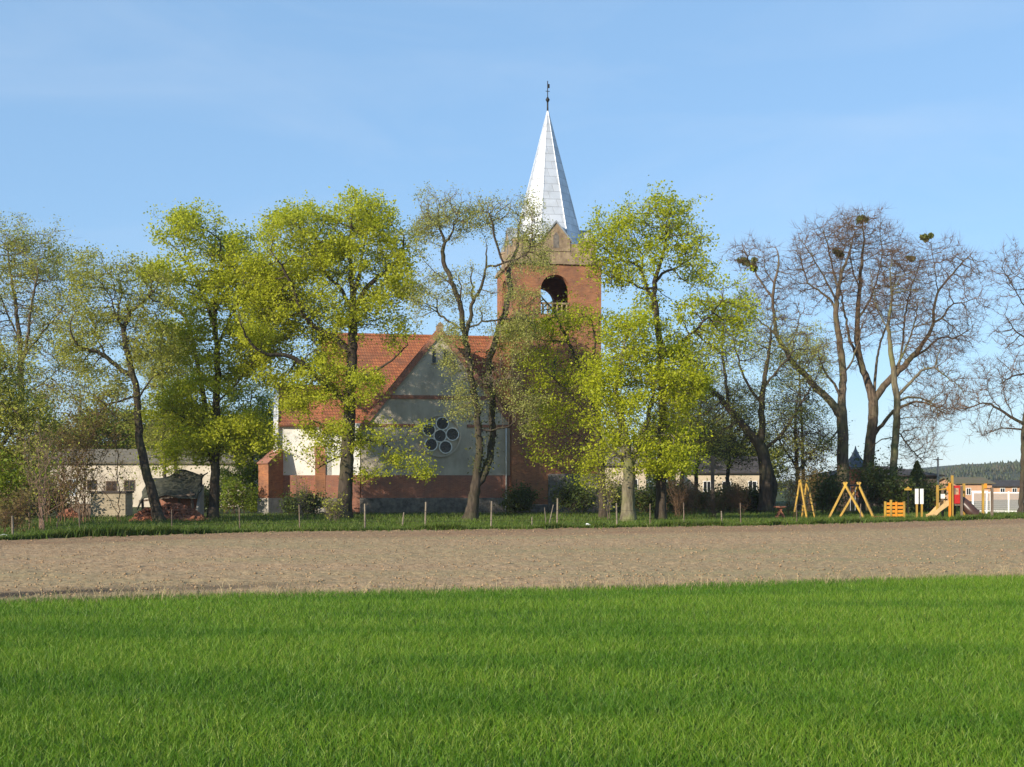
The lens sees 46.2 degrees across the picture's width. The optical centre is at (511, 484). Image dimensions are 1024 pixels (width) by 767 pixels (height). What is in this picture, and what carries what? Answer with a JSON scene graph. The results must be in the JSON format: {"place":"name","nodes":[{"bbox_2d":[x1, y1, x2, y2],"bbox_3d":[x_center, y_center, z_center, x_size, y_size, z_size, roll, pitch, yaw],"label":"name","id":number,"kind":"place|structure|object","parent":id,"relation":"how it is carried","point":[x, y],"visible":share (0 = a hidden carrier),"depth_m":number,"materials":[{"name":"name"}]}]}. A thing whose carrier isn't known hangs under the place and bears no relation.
{"place":"outdoors","nodes":[
{"label":"outdoors","id":0,"kind":"place"},
{"bbox_2d":[0,489,1023,586],"bbox_3d":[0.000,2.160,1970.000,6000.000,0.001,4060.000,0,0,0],"label":"ground","id":1,"kind":"structure","parent":0,"point":[778,500],"depth_m":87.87,"materials":[{"name":"green plant"}]},
{"bbox_2d":[0,477,47,533],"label":"leafy shrub","id":2,"kind":"object","parent":1,"relation":"on","point":[20,507],"visible":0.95,"depth_m":51.94,"materials":[{"name":"green plant"}]},
{"bbox_2d":[4,468,54,518],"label":"undergrowth bush","id":3,"kind":"object","parent":1,"relation":"on","point":[35,504],"visible":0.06,"depth_m":73.80,"materials":[{"name":"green plant"}]},
{"bbox_2d":[0,450,69,527],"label":"leafy shrub","id":4,"kind":"object","parent":1,"relation":"on","point":[16,476],"visible":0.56,"depth_m":57.21,"materials":[{"name":"green plant"}]},
{"bbox_2d":[0,343,76,520],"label":"leafy tree","id":5,"kind":"object","parent":1,"relation":"on","point":[24,419],"visible":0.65,"depth_m":59.60,"materials":[{"name":"green plant"}]},
{"bbox_2d":[2,401,101,529],"bbox_3d":[-22.377,-0.831,55.588,5.234,6.097,5.117,0,0,35],"label":"bare shrub","id":6,"kind":"object","parent":1,"relation":"on","point":[41,521],"visible":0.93,"depth_m":56.08,"materials":[{"name":"brown plant"}]},
{"bbox_2d":[0,211,110,446],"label":"poplar tree","id":7,"kind":"object","parent":1,"relation":"on","point":[23,243],"visible":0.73,"depth_m":79.42,"materials":[{"name":"green plant"}]},
{"bbox_2d":[31,472,89,516],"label":"undergrowth bush","id":8,"kind":"object","parent":1,"relation":"on","point":[67,505],"visible":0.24,"depth_m":79.51,"materials":[{"name":"green plant"}]},
{"bbox_2d":[24,413,102,485],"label":"background tree","id":9,"kind":"object","parent":1,"relation":"on","point":[77,433],"visible":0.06,"depth_m":130.32,"materials":[{"name":"green plant"}]},
{"bbox_2d":[56,508,78,517],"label":"brick rubble","id":10,"kind":"object","parent":1,"relation":"on","point":[67,512],"visible":0.48,"depth_m":78.75,"materials":[{"name":"red brick"}]},
{"bbox_2d":[58,433,97,515],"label":"bare shrub","id":11,"kind":"object","parent":1,"relation":"on","point":[85,482],"visible":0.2,"depth_m":77.91,"materials":[{"name":"brown plant"}]},
{"bbox_2d":[66,502,90,514],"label":"wall","id":12,"kind":"structure","parent":1,"relation":"on","point":[89,509],"depth_m":84.00,"materials":[{"name":"beige concrete"}]},
{"bbox_2d":[0,302,178,523],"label":"bare shrub","id":13,"kind":"object","parent":1,"relation":"on","point":[76,466],"visible":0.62,"depth_m":68.40,"materials":[{"name":"plant"}]},
{"bbox_2d":[62,400,153,448],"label":"background tree","id":14,"kind":"object","parent":1,"relation":"on","point":[126,441],"visible":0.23,"depth_m":132.05,"materials":[{"name":"green plant"}]},
{"bbox_2d":[86,474,137,501],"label":"undergrowth bush","id":15,"kind":"object","parent":1,"relation":"on","point":[109,487],"visible":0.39,"depth_m":91.87,"materials":[{"name":"green plant"}]},
{"bbox_2d":[91,491,133,516],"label":"block shed","id":16,"kind":"structure","parent":1,"relation":"on","point":[102,505],"depth_m":81.02,"materials":[{"name":"concrete"}]},
{"bbox_2d":[42,242,196,520],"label":"leaning tree","id":17,"kind":"object","parent":1,"relation":"on","point":[129,349],"visible":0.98,"depth_m":70.66,"materials":[{"name":"green plant"}]},
{"bbox_2d":[109,442,142,498],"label":"bare shrub","id":18,"kind":"object","parent":1,"relation":"on","point":[128,474],"visible":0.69,"depth_m":84.24,"materials":[{"name":"brown plant"}]},
{"bbox_2d":[129,507,151,521],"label":"brick rubble","id":19,"kind":"object","parent":1,"relation":"on","point":[146,511],"visible":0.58,"depth_m":71.11,"materials":[{"name":"red brick"}]},
{"bbox_2d":[114,410,168,448],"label":"background tree","id":20,"kind":"object","parent":1,"relation":"on","point":[143,434],"visible":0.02,"depth_m":133.94,"materials":[{"name":"green plant"}]},
{"bbox_2d":[109,332,197,476],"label":"young tree","id":21,"kind":"object","parent":1,"relation":"on","point":[159,435],"visible":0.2,"depth_m":95.53,"materials":[{"name":"green plant"}]},
{"bbox_2d":[50,449,260,506],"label":"barn","id":22,"kind":"structure","parent":1,"relation":"on","point":[137,494],"depth_m":118.00,"materials":[{"name":"beige paint"}]},
{"bbox_2d":[87,480,96,489],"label":"window","id":23,"kind":"structure","parent":22,"relation":"in","point":[87,480],"depth_m":117.97,"materials":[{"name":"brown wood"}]},
{"bbox_2d":[106,481,116,490],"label":"window","id":24,"kind":"structure","parent":22,"relation":"in","point":[108,481],"depth_m":117.97,"materials":[{"name":"brown glass"}]},
{"bbox_2d":[124,480,134,490],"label":"window","id":25,"kind":"structure","parent":22,"relation":"in","point":[129,489],"depth_m":117.97,"materials":[{"name":"brown glass"}]},
{"bbox_2d":[136,469,207,513],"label":"collapsed shed","id":26,"kind":"structure","parent":1,"relation":"on","point":[184,487],"depth_m":76.11,"materials":[{"name":"fabric"}]},
{"bbox_2d":[140,336,212,472],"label":"young tree","id":27,"kind":"object","parent":1,"relation":"on","point":[180,375],"visible":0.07,"depth_m":99.48,"materials":[{"name":"green plant"}]},
{"bbox_2d":[161,502,211,520],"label":"brick rubble","id":28,"kind":"object","parent":1,"relation":"on","point":[180,511],"visible":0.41,"depth_m":72.47,"materials":[{"name":"red brick"}]},
{"bbox_2d":[147,400,225,447],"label":"background tree","id":29,"kind":"object","parent":1,"relation":"on","point":[167,425],"visible":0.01,"depth_m":133.10,"materials":[{"name":"green plant"}]},
{"bbox_2d":[122,197,306,518],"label":"maple tree","id":30,"kind":"object","parent":1,"relation":"on","point":[198,429],"visible":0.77,"depth_m":75.16,"materials":[{"name":"green plant"}]},
{"bbox_2d":[204,481,232,511],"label":"undergrowth bush","id":31,"kind":"object","parent":1,"relation":"on","point":[206,497],"visible":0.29,"depth_m":91.55,"materials":[{"name":"green plant"}]},
{"bbox_2d":[204,381,273,496],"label":"leafy tree","id":32,"kind":"object","parent":1,"relation":"on","point":[246,472],"visible":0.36,"depth_m":103.08,"materials":[{"name":"green plant"}]},
{"bbox_2d":[219,471,260,514],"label":"leafy shrub","id":33,"kind":"object","parent":1,"relation":"on","point":[236,495],"visible":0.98,"depth_m":87.58,"materials":[{"name":"green plant"}]},
{"bbox_2d":[242,487,257,512],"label":"undergrowth bush","id":34,"kind":"object","parent":1,"relation":"on","point":[253,508],"visible":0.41,"depth_m":91.45,"materials":[{"name":"green plant"}]},
{"bbox_2d":[284,472,315,520],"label":"bare shrub","id":35,"kind":"object","parent":1,"relation":"on","point":[301,500],"visible":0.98,"depth_m":72.00,"materials":[{"name":"brown plant"}]},
{"bbox_2d":[275,485,327,514],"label":"undergrowth bush","id":36,"kind":"object","parent":1,"relation":"on","point":[290,508],"visible":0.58,"depth_m":85.58,"materials":[{"name":"green plant"}]},
{"bbox_2d":[309,485,348,520],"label":"leafy shrub","id":37,"kind":"object","parent":1,"relation":"on","point":[331,508],"visible":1,"depth_m":70.00,"materials":[{"name":"green plant"}]},
{"bbox_2d":[220,180,443,519],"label":"maple tree","id":38,"kind":"object","parent":1,"relation":"on","point":[324,256],"visible":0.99,"depth_m":74.12,"materials":[{"name":"green plant"}]},
{"bbox_2d":[257,81,601,513],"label":"church","id":39,"kind":"structure","parent":1,"relation":"on","point":[418,385],"depth_m":90.38,"materials":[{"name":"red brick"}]},
{"bbox_2d":[431,349,436,363],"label":"slit window","id":40,"kind":"structure","parent":39,"relation":"in","point":[433,354],"depth_m":89.90,"materials":[{"name":"grey glass"}]},
{"bbox_2d":[419,414,460,456],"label":"rose window","id":41,"kind":"structure","parent":39,"relation":"in","point":[439,435],"depth_m":89.97,"materials":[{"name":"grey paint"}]},
{"bbox_2d":[11,498,860,533],"bbox_3d":[-0.435,1.460,58.683,44.808,1.602,3.336,0,0,-27],"label":"wire fence","id":42,"kind":"object","parent":1,"relation":"on","point":[364,521],"visible":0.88,"depth_m":57.56,"materials":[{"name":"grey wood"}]},
{"bbox_2d":[393,180,564,519],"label":"old willow","id":43,"kind":"object","parent":1,"relation":"on","point":[479,475],"visible":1,"depth_m":72.82,"materials":[{"name":"green plant"}]},
{"bbox_2d":[493,480,546,513],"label":"undergrowth bush","id":44,"kind":"object","parent":1,"relation":"on","point":[521,500],"visible":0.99,"depth_m":87.53,"materials":[{"name":"green plant"}]},
{"bbox_2d":[487,286,633,517],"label":"drooping tree","id":45,"kind":"object","parent":1,"relation":"on","point":[554,319],"visible":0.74,"depth_m":75.64,"materials":[{"name":"green plant"}]},
{"bbox_2d":[542,469,598,514],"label":"undergrowth bush","id":46,"kind":"object","parent":1,"relation":"on","point":[575,498],"visible":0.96,"depth_m":86.43,"materials":[{"name":"green plant"}]},
{"bbox_2d":[589,453,622,519],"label":"bare shrub","id":47,"kind":"object","parent":1,"relation":"on","point":[608,489],"visible":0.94,"depth_m":71.95,"materials":[{"name":"brown plant"}]},
{"bbox_2d":[604,447,647,506],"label":"cream house","id":48,"kind":"structure","parent":1,"relation":"on","point":[642,478],"depth_m":120.00,"materials":[{"name":"white paint"}]},
{"bbox_2d":[606,477,647,512],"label":"undergrowth bush","id":49,"kind":"object","parent":1,"relation":"on","point":[619,500],"visible":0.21,"depth_m":91.58,"materials":[{"name":"green plant"}]},
{"bbox_2d":[619,477,670,512],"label":"leafy shrub","id":50,"kind":"object","parent":1,"relation":"on","point":[643,505],"visible":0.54,"depth_m":89.04,"materials":[{"name":"green plant"}]},
{"bbox_2d":[571,303,732,521],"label":"maple tree","id":51,"kind":"object","parent":1,"relation":"on","point":[698,383],"visible":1,"depth_m":69.52,"materials":[{"name":"green plant"}]},
{"bbox_2d":[562,175,766,520],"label":"maple tree","id":52,"kind":"object","parent":1,"relation":"on","point":[618,275],"visible":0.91,"depth_m":71.64,"materials":[{"name":"green plant"}]},
{"bbox_2d":[630,418,710,488],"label":"background tree","id":53,"kind":"object","parent":1,"relation":"on","point":[649,478],"visible":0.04,"depth_m":138.94,"materials":[{"name":"green plant"}]},
{"bbox_2d":[646,476,697,513],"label":"undergrowth bush","id":54,"kind":"object","parent":1,"relation":"on","point":[669,506],"visible":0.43,"depth_m":87.62,"materials":[{"name":"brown plant"}]},
{"bbox_2d":[666,475,697,517],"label":"bare shrub","id":55,"kind":"object","parent":1,"relation":"on","point":[676,505],"visible":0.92,"depth_m":78.13,"materials":[{"name":"brown plant"}]},
{"bbox_2d":[636,385,735,485],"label":"young tree","id":56,"kind":"object","parent":1,"relation":"on","point":[709,413],"visible":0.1,"depth_m":95.44,"materials":[{"name":"green plant"}]},
{"bbox_2d":[667,477,720,514],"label":"undergrowth bush","id":57,"kind":"object","parent":1,"relation":"on","point":[692,494],"visible":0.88,"depth_m":85.97,"materials":[{"name":"plant"}]},
{"bbox_2d":[682,482,710,512],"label":"leafy shrub","id":58,"kind":"object","parent":1,"relation":"on","point":[702,501],"visible":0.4,"depth_m":92.58,"materials":[{"name":"green plant"}]},
{"bbox_2d":[645,359,749,510],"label":"young tree","id":59,"kind":"object","parent":1,"relation":"on","point":[698,464],"visible":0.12,"depth_m":99.76,"materials":[{"name":"green plant"}]},
{"bbox_2d":[692,481,731,516],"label":"bare shrub","id":60,"kind":"object","parent":1,"relation":"on","point":[712,505],"visible":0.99,"depth_m":75.85,"materials":[{"name":"brown plant"}]},
{"bbox_2d":[703,456,722,513],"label":"wooden cross","id":61,"kind":"object","parent":1,"relation":"on","point":[712,467],"visible":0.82,"depth_m":87.90,"materials":[{"name":"brown wood"}]},
{"bbox_2d":[673,416,752,481],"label":"background tree","id":62,"kind":"object","parent":1,"relation":"on","point":[725,446],"visible":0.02,"depth_m":140.17,"materials":[{"name":"green plant"}]},
{"bbox_2d":[673,456,758,491],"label":"tan house","id":63,"kind":"structure","parent":1,"relation":"on","point":[753,475],"depth_m":128.00,"materials":[{"name":"white paint"}]},
{"bbox_2d":[703,481,710,491],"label":"window","id":64,"kind":"structure","parent":63,"relation":"in","point":[707,483],"depth_m":128.00,"materials":[{"name":"white paint"}]},
{"bbox_2d":[748,481,756,489],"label":"window","id":65,"kind":"structure","parent":63,"relation":"in","point":[755,482],"depth_m":128.00,"materials":[{"name":"white paint"}]},
{"bbox_2d":[700,475,754,511],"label":"undergrowth bush","id":66,"kind":"object","parent":1,"relation":"on","point":[720,500],"visible":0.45,"depth_m":91.36,"materials":[{"name":"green plant"}]},
{"bbox_2d":[691,374,778,486],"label":"young tree","id":67,"kind":"object","parent":1,"relation":"on","point":[727,470],"visible":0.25,"depth_m":103.59,"materials":[{"name":"green plant"}]},
{"bbox_2d":[718,473,752,514],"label":"undergrowth bush","id":68,"kind":"object","parent":1,"relation":"on","point":[736,504],"visible":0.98,"depth_m":87.91,"materials":[{"name":"plant"}]},
{"bbox_2d":[656,298,844,512],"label":"dark tree","id":69,"kind":"object","parent":1,"relation":"on","point":[768,487],"visible":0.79,"depth_m":91.59,"materials":[{"name":"green plant"}]},
{"bbox_2d":[737,478,780,511],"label":"undergrowth bush","id":70,"kind":"object","parent":1,"relation":"on","point":[753,502],"visible":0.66,"depth_m":93.38,"materials":[{"name":"green plant"}]},
{"bbox_2d":[725,422,792,494],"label":"background tree","id":71,"kind":"object","parent":1,"relation":"on","point":[774,461],"visible":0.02,"depth_m":140.75,"materials":[{"name":"green plant"}]},
{"bbox_2d":[773,506,786,517],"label":"wooden table","id":72,"kind":"object","parent":1,"relation":"on","point":[779,508],"visible":0.89,"depth_m":75.75,"materials":[{"name":"brown wood"}]},
{"bbox_2d":[778,465,805,516],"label":"bare shrub","id":73,"kind":"object","parent":1,"relation":"on","point":[791,494],"visible":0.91,"depth_m":81.82,"materials":[{"name":"brown plant"}]},
{"bbox_2d":[757,316,836,505],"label":"young tree","id":74,"kind":"object","parent":1,"relation":"on","point":[794,375],"visible":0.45,"depth_m":117.69,"materials":[{"name":"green plant"}]},
{"bbox_2d":[745,381,858,510],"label":"tree","id":75,"kind":"object","parent":1,"relation":"on","point":[791,460],"visible":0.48,"depth_m":99.77,"materials":[{"name":"green plant"}]},
{"bbox_2d":[793,480,815,517],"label":"climbing frame","id":76,"kind":"object","parent":1,"relation":"on","point":[803,497],"visible":0.94,"depth_m":76.74,"materials":[{"name":"wood"}]},
{"bbox_2d":[716,205,898,512],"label":"bare tree","id":77,"kind":"object","parent":1,"relation":"on","point":[840,409],"visible":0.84,"depth_m":93.66,"materials":[{"name":"brown plant"}]},
{"bbox_2d":[783,458,838,510],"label":"leafy shrub","id":78,"kind":"object","parent":1,"relation":"on","point":[809,479],"visible":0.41,"depth_m":92.10,"materials":[{"name":"plant"}]},
{"bbox_2d":[646,478,1004,489],"bbox_3d":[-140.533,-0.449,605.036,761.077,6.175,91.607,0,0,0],"label":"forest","id":79,"kind":"object","parent":1,"relation":"on","point":[778,486],"visible":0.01,"depth_m":581.25,"materials":[{"name":"green plant"}]},
{"bbox_2d":[807,463,856,513],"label":"leafy shrub","id":80,"kind":"object","parent":1,"relation":"on","point":[828,495],"visible":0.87,"depth_m":87.56,"materials":[{"name":"green plant"}]},
{"bbox_2d":[829,482,873,517],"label":"swing set","id":81,"kind":"object","parent":1,"relation":"on","point":[858,485],"visible":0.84,"depth_m":77.24,"materials":[{"name":"wood"}]},
{"bbox_2d":[849,446,862,497],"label":"tower","id":82,"kind":"structure","parent":1,"relation":"on","point":[852,458],"depth_m":96.83,"materials":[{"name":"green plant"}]},
{"bbox_2d":[845,443,905,512],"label":"leafy shrub","id":83,"kind":"object","parent":1,"relation":"on","point":[870,483],"visible":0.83,"depth_m":89.59,"materials":[{"name":"green plant"}]},
{"bbox_2d":[810,466,944,506],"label":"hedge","id":84,"kind":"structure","parent":1,"relation":"on","point":[932,476],"depth_m":118.00,"materials":[{"name":"green plant"}]},
{"bbox_2d":[884,500,904,517],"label":"slatted barrier","id":85,"kind":"object","parent":1,"relation":"on","point":[891,507],"visible":0.88,"depth_m":75.95,"materials":[{"name":"yellow wood"}]},
{"bbox_2d":[876,470,921,513],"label":"leafy shrub","id":86,"kind":"object","parent":1,"relation":"on","point":[898,493],"visible":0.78,"depth_m":87.71,"materials":[{"name":"green plant"}]},
{"bbox_2d":[797,201,1004,511],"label":"bare tree","id":87,"kind":"object","parent":1,"relation":"on","point":[874,395],"visible":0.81,"depth_m":95.79,"materials":[{"name":"brown plant"}]},
{"bbox_2d":[904,487,911,514],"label":"post sign","id":88,"kind":"object","parent":1,"relation":"on","point":[907,500],"visible":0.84,"depth_m":82.00,"materials":[{"name":"wood"}]},
{"bbox_2d":[843,234,975,512],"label":"bare tree","id":89,"kind":"object","parent":1,"relation":"on","point":[897,423],"visible":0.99,"depth_m":91.78,"materials":[{"name":"brown plant"}]},
{"bbox_2d":[915,489,923,516],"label":"notice board","id":90,"kind":"object","parent":1,"relation":"on","point":[917,496],"visible":0.92,"depth_m":75.97,"materials":[{"name":"white paint"}]},
{"bbox_2d":[903,461,947,512],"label":"conifer","id":91,"kind":"object","parent":1,"relation":"on","point":[916,473],"visible":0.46,"depth_m":91.76,"materials":[{"name":"green plant"}]},
{"bbox_2d":[911,469,950,512],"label":"leafy shrub","id":92,"kind":"object","parent":1,"relation":"on","point":[929,495],"visible":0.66,"depth_m":89.75,"materials":[{"name":"green plant"}]},
{"bbox_2d":[933,457,942,483],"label":"utility pole","id":93,"kind":"object","parent":1,"relation":"on","point":[938,459],"visible":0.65,"depth_m":114.92,"materials":[{"name":"concrete"}]},
{"bbox_2d":[926,475,979,516],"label":"slide tower","id":94,"kind":"structure","parent":1,"relation":"on","point":[964,504],"depth_m":75.44,"materials":[{"name":"yellow wood"}]},
{"bbox_2d":[939,477,995,500],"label":"peach house","id":95,"kind":"structure","parent":1,"relation":"on","point":[973,483],"depth_m":160.00,"materials":[{"name":"white paint"}]},
{"bbox_2d":[931,238,1023,512],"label":"bare tree","id":96,"kind":"object","parent":1,"relation":"on","point":[964,407],"visible":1,"depth_m":87.85,"materials":[{"name":"brown plant"}]},
{"bbox_2d":[971,491,987,512],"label":"white trestle","id":97,"kind":"object","parent":1,"relation":"on","point":[986,497],"visible":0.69,"depth_m":83.92,"materials":[{"name":"paint"}]},
{"bbox_2d":[982,484,993,516],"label":"pull up bar","id":98,"kind":"object","parent":1,"relation":"on","point":[984,486],"visible":0.84,"depth_m":75.94,"materials":[{"name":"yellow wood"}]},
{"bbox_2d":[973,491,1018,512],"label":"white fence","id":99,"kind":"object","parent":1,"relation":"on","point":[1000,501],"visible":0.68,"depth_m":91.10,"materials":[{"name":"paint"}]},
{"bbox_2d":[990,480,1019,499],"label":"long barn","id":100,"kind":"structure","parent":1,"relation":"on","point":[1006,485],"depth_m":175.00,"materials":[{"name":"white paint"}]},
{"bbox_2d":[0,518,1023,603],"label":"ploughed field","id":101,"kind":"structure","parent":0,"point":[144,575],"depth_m":35.37,"materials":[{"name":"soil"}]},
{"bbox_2d":[0,560,1023,603],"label":"dry grass","id":102,"kind":"structure","parent":101,"relation":"on","point":[129,592],"depth_m":23.83,"materials":[{"name":"plant"}]},
{"bbox_2d":[0,570,1023,766],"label":"crop field","id":103,"kind":"structure","parent":0,"point":[512,681],"depth_m":13.01,"materials":[{"name":"green plant"}]},
{"bbox_2d":[0,0,1023,481],"label":"sky","id":104,"kind":"structure","parent":0,"point":[783,112],"materials":[{"name":"blue"}]},
{"bbox_2d":[782,463,1019,482],"bbox_3d":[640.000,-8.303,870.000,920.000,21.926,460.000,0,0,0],"label":"hill","id":105,"kind":"structure","parent":0,"point":[997,473],"depth_m":751.72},
{"bbox_2d":[923,459,1020,479],"bbox_3d":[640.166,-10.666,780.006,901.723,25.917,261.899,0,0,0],"label":"forest","id":106,"kind":"object","parent":105,"relation":"on","point":[962,470],"visible":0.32,"depth_m":763.86,"materials":[{"name":"plant"}]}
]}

